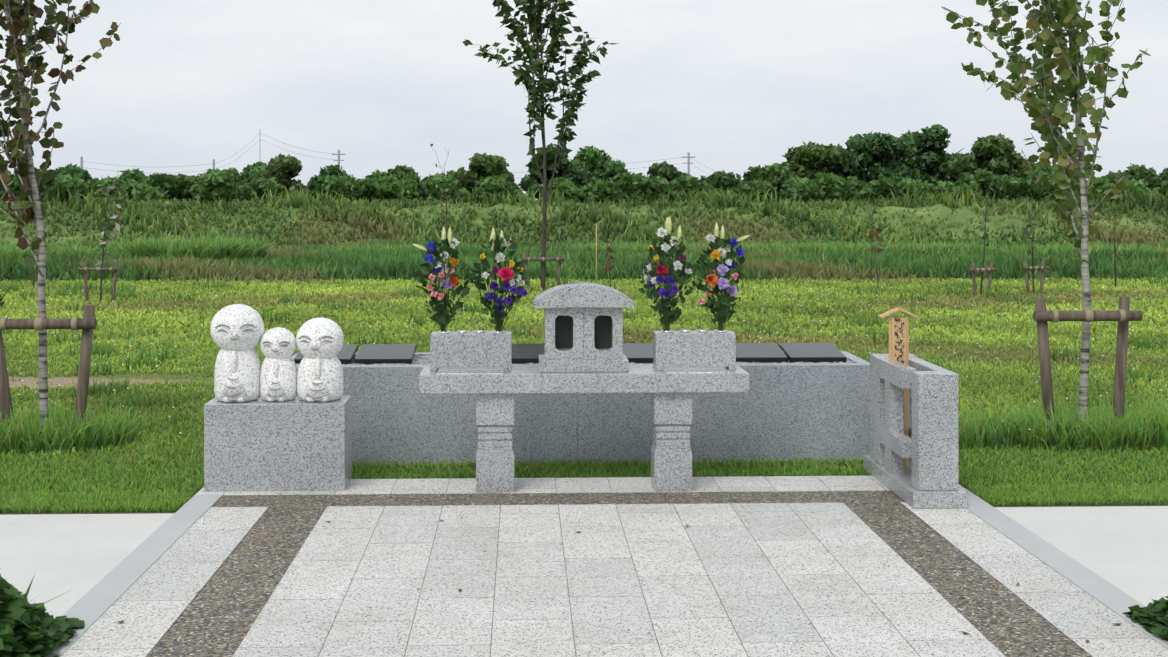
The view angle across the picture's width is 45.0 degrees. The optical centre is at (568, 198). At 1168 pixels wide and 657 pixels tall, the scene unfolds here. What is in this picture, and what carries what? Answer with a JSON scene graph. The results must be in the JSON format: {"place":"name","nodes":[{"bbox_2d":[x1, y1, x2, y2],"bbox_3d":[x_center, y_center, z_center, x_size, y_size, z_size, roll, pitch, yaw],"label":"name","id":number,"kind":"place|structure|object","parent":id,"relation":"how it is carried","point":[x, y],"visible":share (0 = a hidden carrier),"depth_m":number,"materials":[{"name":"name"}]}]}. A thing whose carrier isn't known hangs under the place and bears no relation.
{"place":"outdoors","nodes":[
{"label":"outdoors","id":0,"kind":"place"},
{"bbox_2d":[0,513,173,643],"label":"concrete path","id":1,"kind":"structure","parent":0,"point":[56,555],"depth_m":6.43,"materials":[{"name":"white concrete"}]},
{"bbox_2d":[0,568,1167,656],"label":"shrubs","id":2,"kind":"object","parent":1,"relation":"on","point":[39,631],"visible":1,"depth_m":4.98,"materials":[{"name":"green plant"}]},
{"bbox_2d":[463,0,618,289],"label":"zelkova tree","id":3,"kind":"object","parent":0,"point":[560,21],"depth_m":24.88,"materials":[{"name":"green plant"}]},
{"bbox_2d":[0,277,1167,348],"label":"lawn grass","id":4,"kind":"structure","parent":0,"point":[379,298],"depth_m":20.14,"materials":[{"name":"green plant"}]},
{"bbox_2d":[0,294,4,306],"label":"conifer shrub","id":5,"kind":"object","parent":4,"relation":"on","point":[1,302],"visible":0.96,"depth_m":20.44,"materials":[{"name":"green plant"}]},
{"bbox_2d":[22,225,37,288],"bbox_3d":[-9.421,1.035,24.681,0.407,1.188,0.402,0,0,-2],"label":"sapling","id":6,"kind":"object","parent":4,"relation":"on","point":[32,266],"depth_m":24.64,"materials":[{"name":"green plant"}]},
{"bbox_2d":[432,264,458,288],"bbox_3d":[-2.170,1.497,24.824,0.463,0.866,0.130,0,0,-2],"label":"tree support stake","id":7,"kind":"object","parent":4,"relation":"on","point":[446,265],"visible":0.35,"depth_m":24.78,"materials":[{"name":"brown wood"}]},
{"bbox_2d":[0,275,1167,418],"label":"lawn grass tufts","id":8,"kind":"object","parent":4,"relation":"on","point":[117,384],"visible":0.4,"depth_m":16.42,"materials":[{"name":"green plant"}]},
{"bbox_2d":[2,287,1166,433],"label":"clover flowers","id":9,"kind":"object","parent":4,"relation":"on","point":[630,337],"visible":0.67,"depth_m":16.23,"materials":[{"name":"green plant"}]},
{"bbox_2d":[596,224,596,282],"bbox_3d":[0.466,1.029,23.778,0.021,1.200,0.024,0,0,-2],"label":"bamboo pole","id":10,"kind":"object","parent":4,"relation":"on","point":[596,253],"visible":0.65,"depth_m":23.77,"materials":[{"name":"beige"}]},
{"bbox_2d":[969,262,996,294],"bbox_3d":[6.791,1.491,23.134,0.449,0.878,0.152,0,0,-2],"label":"tree support stake","id":11,"kind":"object","parent":4,"relation":"on","point":[973,269],"visible":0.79,"depth_m":23.13,"materials":[{"name":"brown wood"}]},
{"bbox_2d":[1020,209,1041,293],"bbox_3d":[7.712,0.883,23.650,0.452,1.494,0.433,0,0,-2],"label":"sapling","id":12,"kind":"object","parent":4,"relation":"on","point":[1026,232],"depth_m":23.69,"materials":[{"name":"green plant"}]},
{"bbox_2d":[1022,261,1049,294],"bbox_3d":[7.871,1.491,23.761,0.454,0.878,0.134,0,0,-2],"label":"tree support stake","id":13,"kind":"object","parent":4,"relation":"on","point":[1025,267],"visible":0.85,"depth_m":23.77,"materials":[{"name":"brown wood"}]},
{"bbox_2d":[1102,173,1127,286],"bbox_3d":[9.784,0.586,25.196,0.540,2.086,0.392,0,0,-2],"label":"sapling","id":14,"kind":"object","parent":4,"relation":"on","point":[1120,196],"depth_m":25.25,"materials":[{"name":"green plant"}]},
{"bbox_2d":[0,335,1167,464],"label":"lawn grass","id":15,"kind":"structure","parent":0,"point":[979,385],"depth_m":12.82,"materials":[{"name":"green plant"}]},
{"bbox_2d":[0,0,120,430],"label":"katsura tree","id":16,"kind":"object","parent":15,"relation":"on","point":[18,25],"depth_m":9.33,"materials":[{"name":"green plant"}]},
{"bbox_2d":[942,0,1150,437],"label":"katsura tree","id":17,"kind":"object","parent":15,"relation":"on","point":[1057,114],"depth_m":9.71,"materials":[{"name":"green plant"}]},
{"bbox_2d":[0,201,1167,247],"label":"embankment","id":18,"kind":"structure","parent":0,"point":[965,213],"depth_m":43.84,"materials":[{"name":"green plant"}]},
{"bbox_2d":[0,124,1167,209],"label":"treeline","id":19,"kind":"object","parent":18,"relation":"on","point":[811,170],"depth_m":48.54,"materials":[{"name":"green plant"}]},
{"bbox_2d":[0,186,1167,248],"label":"embankment tufts","id":20,"kind":"object","parent":18,"relation":"on","point":[719,203],"visible":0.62,"depth_m":43.84,"materials":[{"name":"green plant"}]},
{"bbox_2d":[0,236,1167,282],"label":"tall grass","id":21,"kind":"structure","parent":18,"relation":"on","point":[304,262],"depth_m":29.22,"materials":[{"name":"green plant"}]},
{"bbox_2d":[0,200,1167,505],"bbox_3d":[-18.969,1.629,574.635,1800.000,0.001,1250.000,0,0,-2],"label":"ground","id":22,"kind":"structure","parent":0,"point":[30,380],"depth_m":12.66,"materials":[{"name":"green plant"}]},
{"bbox_2d":[0,577,72,621],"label":"grass blades","id":23,"kind":"object","parent":22,"relation":"on","point":[27,592],"visible":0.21,"depth_m":5.11,"materials":[{"name":"green plant"}]},
{"bbox_2d":[0,305,96,433],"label":"support","id":24,"kind":"object","parent":22,"relation":"on","point":[87,323],"visible":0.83,"depth_m":9.24,"materials":[{"name":"brown wood"}]},
{"bbox_2d":[0,512,175,514],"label":"edging","id":25,"kind":"object","parent":22,"relation":"on","point":[88,513],"depth_m":7.21,"materials":[{"name":"grey concrete"}]},
{"bbox_2d":[77,261,119,301],"bbox_3d":[-7.217,1.449,21.662,0.635,0.961,0.149,0,0,-2],"label":"support","id":26,"kind":"object","parent":22,"relation":"on","point":[85,269],"visible":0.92,"depth_m":21.66,"materials":[{"name":"brown wood"}]},
{"bbox_2d":[92,171,128,300],"bbox_3d":[-7.036,0.601,21.733,0.548,2.056,0.518,0,0,-2],"label":"tree","id":27,"kind":"object","parent":22,"relation":"on","point":[103,212],"depth_m":21.72,"materials":[{"name":"green plant"}]},
{"bbox_2d":[28,494,222,656],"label":"kerb","id":28,"kind":"structure","parent":22,"relation":"on","point":[95,603],"depth_m":6.08,"materials":[{"name":"concrete"}]},
{"bbox_2d":[60,507,268,656],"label":"paving","id":29,"kind":"structure","parent":22,"relation":"on","point":[150,605],"depth_m":5.76,"materials":[{"name":"stone"}]},
{"bbox_2d":[147,507,325,656],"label":"pebble band","id":30,"kind":"object","parent":29,"relation":"in","point":[219,614],"visible":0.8,"depth_m":5.76,"materials":[{"name":"gravel"}]},
{"bbox_2d":[80,133,744,178],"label":"utility poles","id":31,"kind":"object","parent":22,"relation":"on","point":[338,160],"visible":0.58,"depth_m":188.91,"materials":[{"name":"grey"}]},
{"bbox_2d":[419,144,463,263],"bbox_3d":[-2.249,0.334,24.903,0.797,2.594,0.633,0,0,-2],"label":"sapling","id":32,"kind":"object","parent":22,"relation":"on","point":[446,199],"depth_m":24.94,"materials":[{"name":"green plant"}]},
{"bbox_2d":[522,252,564,288],"bbox_3d":[-0.451,1.442,24.872,0.762,0.976,0.166,0,0,-2],"label":"support","id":33,"kind":"object","parent":22,"relation":"on","point":[559,258],"visible":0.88,"depth_m":24.86,"materials":[{"name":"brown wood"}]},
{"bbox_2d":[212,491,904,506],"bbox_3d":[0.090,1.620,7.506,3.900,0.038,0.300,0,0,-2],"label":"pebble band","id":34,"kind":"object","parent":22,"relation":"on","point":[563,498],"visible":0.43,"depth_m":7.51,"materials":[{"name":"gravel"}]},
{"bbox_2d":[195,476,964,494],"bbox_3d":[0.078,1.618,7.856,4.200,0.042,0.400,0,0,-2],"label":"paving strip","id":35,"kind":"object","parent":22,"relation":"on","point":[618,484],"visible":0.43,"depth_m":7.83,"materials":[{"name":"stone"}]},
{"bbox_2d":[204,395,351,491],"bbox_3d":[-1.611,1.359,7.839,0.763,0.476,0.320,0,0,-2],"label":"statue pedestal","id":36,"kind":"object","parent":35,"relation":"on","point":[295,444],"visible":0.9,"depth_m":7.68,"materials":[{"name":"grey stone"}]},
{"bbox_2d":[210,304,343,402],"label":"jizo statues","id":37,"kind":"object","parent":36,"relation":"on","point":[241,374],"visible":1,"depth_m":7.75,"materials":[{"name":"white stone"}]},
{"bbox_2d":[419,366,748,492],"bbox_3d":[0.080,1.274,7.796,1.790,0.646,0.360,0,0,-2],"label":"altar table","id":38,"kind":"object","parent":35,"relation":"on","point":[671,418],"visible":1,"depth_m":7.64,"materials":[{"name":"grey stone"}]},
{"bbox_2d":[430,330,511,373],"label":"flower vase block","id":39,"kind":"structure","parent":38,"relation":"on","point":[476,348],"depth_m":7.74,"materials":[{"name":"grey stone"}]},
{"bbox_2d":[413,227,475,330],"bbox_3d":[-0.684,0.470,7.800,0.356,0.632,0.193,0,0,-2],"label":"flower bouquet","id":40,"kind":"object","parent":39,"relation":"on","point":[442,254],"visible":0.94,"depth_m":7.78,"materials":[{"name":"multicoloured plant"}]},
{"bbox_2d":[466,228,528,330],"bbox_3d":[-0.399,0.473,7.817,0.357,0.626,0.170,0,0,-2],"label":"flower bouquet","id":41,"kind":"object","parent":39,"relation":"on","point":[497,243],"visible":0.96,"depth_m":7.79,"materials":[{"name":"multicoloured plant"}]},
{"bbox_2d":[533,282,633,371],"bbox_3d":[0.079,0.713,7.837,0.550,0.474,0.328,0,0,-2],"label":"incense shrine","id":42,"kind":"object","parent":38,"relation":"on","point":[583,326],"visible":1,"depth_m":7.72,"materials":[{"name":"grey stone"}]},
{"bbox_2d":[653,330,735,372],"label":"flower vase block","id":43,"kind":"structure","parent":38,"relation":"on","point":[683,348],"depth_m":7.78,"materials":[{"name":"grey stone"}]},
{"bbox_2d":[637,216,695,330],"bbox_3d":[0.543,0.442,7.853,0.342,0.688,0.196,0,0,-2],"label":"flower bouquet","id":44,"kind":"object","parent":43,"relation":"on","point":[668,291],"visible":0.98,"depth_m":7.82,"materials":[{"name":"multicoloured plant"}]},
{"bbox_2d":[692,222,749,330],"bbox_3d":[0.841,0.459,7.847,0.332,0.654,0.168,0,0,-2],"label":"flower bouquet","id":45,"kind":"object","parent":43,"relation":"on","point":[722,286],"visible":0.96,"depth_m":7.83,"materials":[{"name":"multicoloured plant"}]},
{"bbox_2d":[292,351,869,464],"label":"columbarium wall","id":46,"kind":"structure","parent":22,"relation":"on","point":[787,411],"depth_m":8.64,"materials":[{"name":"stone"}]},
{"bbox_2d":[295,355,852,364],"bbox_3d":[0.039,1.040,9.045,3.516,0.014,0.616,0,0,-2],"label":"gravel bed","id":47,"kind":"object","parent":46,"relation":"on","point":[420,360],"visible":0.19,"depth_m":8.89,"materials":[{"name":"grey gravel"}]},
{"bbox_2d":[294,343,846,363],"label":"stone slabs","id":48,"kind":"structure","parent":47,"relation":"on","point":[632,352],"depth_m":9.01,"materials":[{"name":"black stone"}]},
{"bbox_2d":[0,232,1167,265],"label":"wild reeds","id":49,"kind":"object","parent":22,"relation":"on","point":[222,248],"visible":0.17,"depth_m":33.87,"materials":[{"name":"green plant"}]},
{"bbox_2d":[0,415,1167,512],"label":"sod grass","id":50,"kind":"structure","parent":22,"relation":"on","point":[1146,463],"depth_m":8.34,"materials":[{"name":"green plant"}]},
{"bbox_2d":[0,392,1167,455],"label":"tall grass","id":51,"kind":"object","parent":22,"relation":"on","point":[1099,430],"visible":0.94,"depth_m":9.14,"materials":[{"name":"green plant"}]},
{"bbox_2d":[0,480,1167,512],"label":"lawn edge","id":52,"kind":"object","parent":22,"relation":"on","point":[1023,496],"depth_m":7.47,"materials":[{"name":"green plant"}]},
{"bbox_2d":[602,236,614,286],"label":"sapling","id":53,"kind":"object","parent":22,"relation":"on","point":[610,250],"depth_m":23.73,"materials":[{"name":"green plant"}]},
{"bbox_2d":[862,199,886,279],"bbox_3d":[5.982,0.823,27.678,0.512,1.613,0.442,0,0,-2],"label":"sapling","id":54,"kind":"object","parent":22,"relation":"on","point":[871,219],"depth_m":27.66,"materials":[{"name":"green plant"}]},
{"bbox_2d":[868,228,883,287],"bbox_3d":[5.324,1.069,24.387,0.262,1.121,0.291,0,0,-2],"label":"sapling","id":55,"kind":"object","parent":22,"relation":"on","point":[878,250],"depth_m":24.34,"materials":[{"name":"green plant"}]},
{"bbox_2d":[974,181,997,295],"bbox_3d":[6.875,0.665,23.258,0.299,1.929,0.512,0,0,-2],"label":"sapling","id":56,"kind":"object","parent":22,"relation":"on","point":[983,228],"depth_m":23.22,"materials":[{"name":"green plant"}]},
{"bbox_2d":[993,505,1167,506],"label":"edging","id":57,"kind":"object","parent":22,"relation":"on","point":[1080,506],"depth_m":7.38,"materials":[{"name":"grey concrete"}]},
{"bbox_2d":[1033,297,1142,430],"bbox_3d":[3.439,1.294,9.390,0.709,1.271,0.187,0,0,-2],"label":"tree support stake","id":58,"kind":"object","parent":22,"relation":"on","point":[1123,315],"visible":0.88,"depth_m":9.36,"materials":[{"name":"brown wood"}]},
{"bbox_2d":[0,0,1167,199],"label":"sky","id":59,"kind":"structure","parent":0,"point":[733,85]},
{"bbox_2d":[232,503,1005,656],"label":"paving","id":60,"kind":"structure","parent":0,"point":[756,580],"depth_m":5.77,"materials":[{"name":"stone"}]},
{"bbox_2d":[119,498,1121,641],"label":"fallen leaves","id":61,"kind":"object","parent":60,"relation":"on","point":[1087,640],"visible":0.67,"depth_m":5.81,"materials":[{"name":"brown plant"}]},
{"bbox_2d":[900,502,1167,656],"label":"paving","id":62,"kind":"structure","parent":0,"point":[1076,614],"depth_m":5.76,"materials":[{"name":"stone"}]},
{"bbox_2d":[863,354,967,507],"bbox_3d":[1.899,1.254,7.787,0.286,0.689,1.060,0,0,-2],"label":"toba stand","id":63,"kind":"object","parent":62,"relation":"on","point":[928,448],"visible":1,"depth_m":7.34,"materials":[{"name":"grey stone"}]},
{"bbox_2d":[878,308,919,466],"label":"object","id":64,"kind":"object","parent":63,"relation":"in","point":[899,339],"visible":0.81,"depth_m":7.92,"materials":[{"name":"beige wood"}]},
{"bbox_2d":[845,503,1091,656],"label":"pebble band","id":65,"kind":"object","parent":62,"relation":"in","point":[1005,621],"visible":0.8,"depth_m":5.79,"materials":[{"name":"gravel"}]},
{"bbox_2d":[964,489,1167,648],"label":"kerb","id":66,"kind":"structure","parent":0,"point":[1103,591],"depth_m":6.17,"materials":[{"name":"concrete"}]},
{"bbox_2d":[995,506,1167,606],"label":"concrete path","id":67,"kind":"structure","parent":0,"point":[1124,549],"depth_m":6.64,"materials":[{"name":"white concrete"}]}
]}

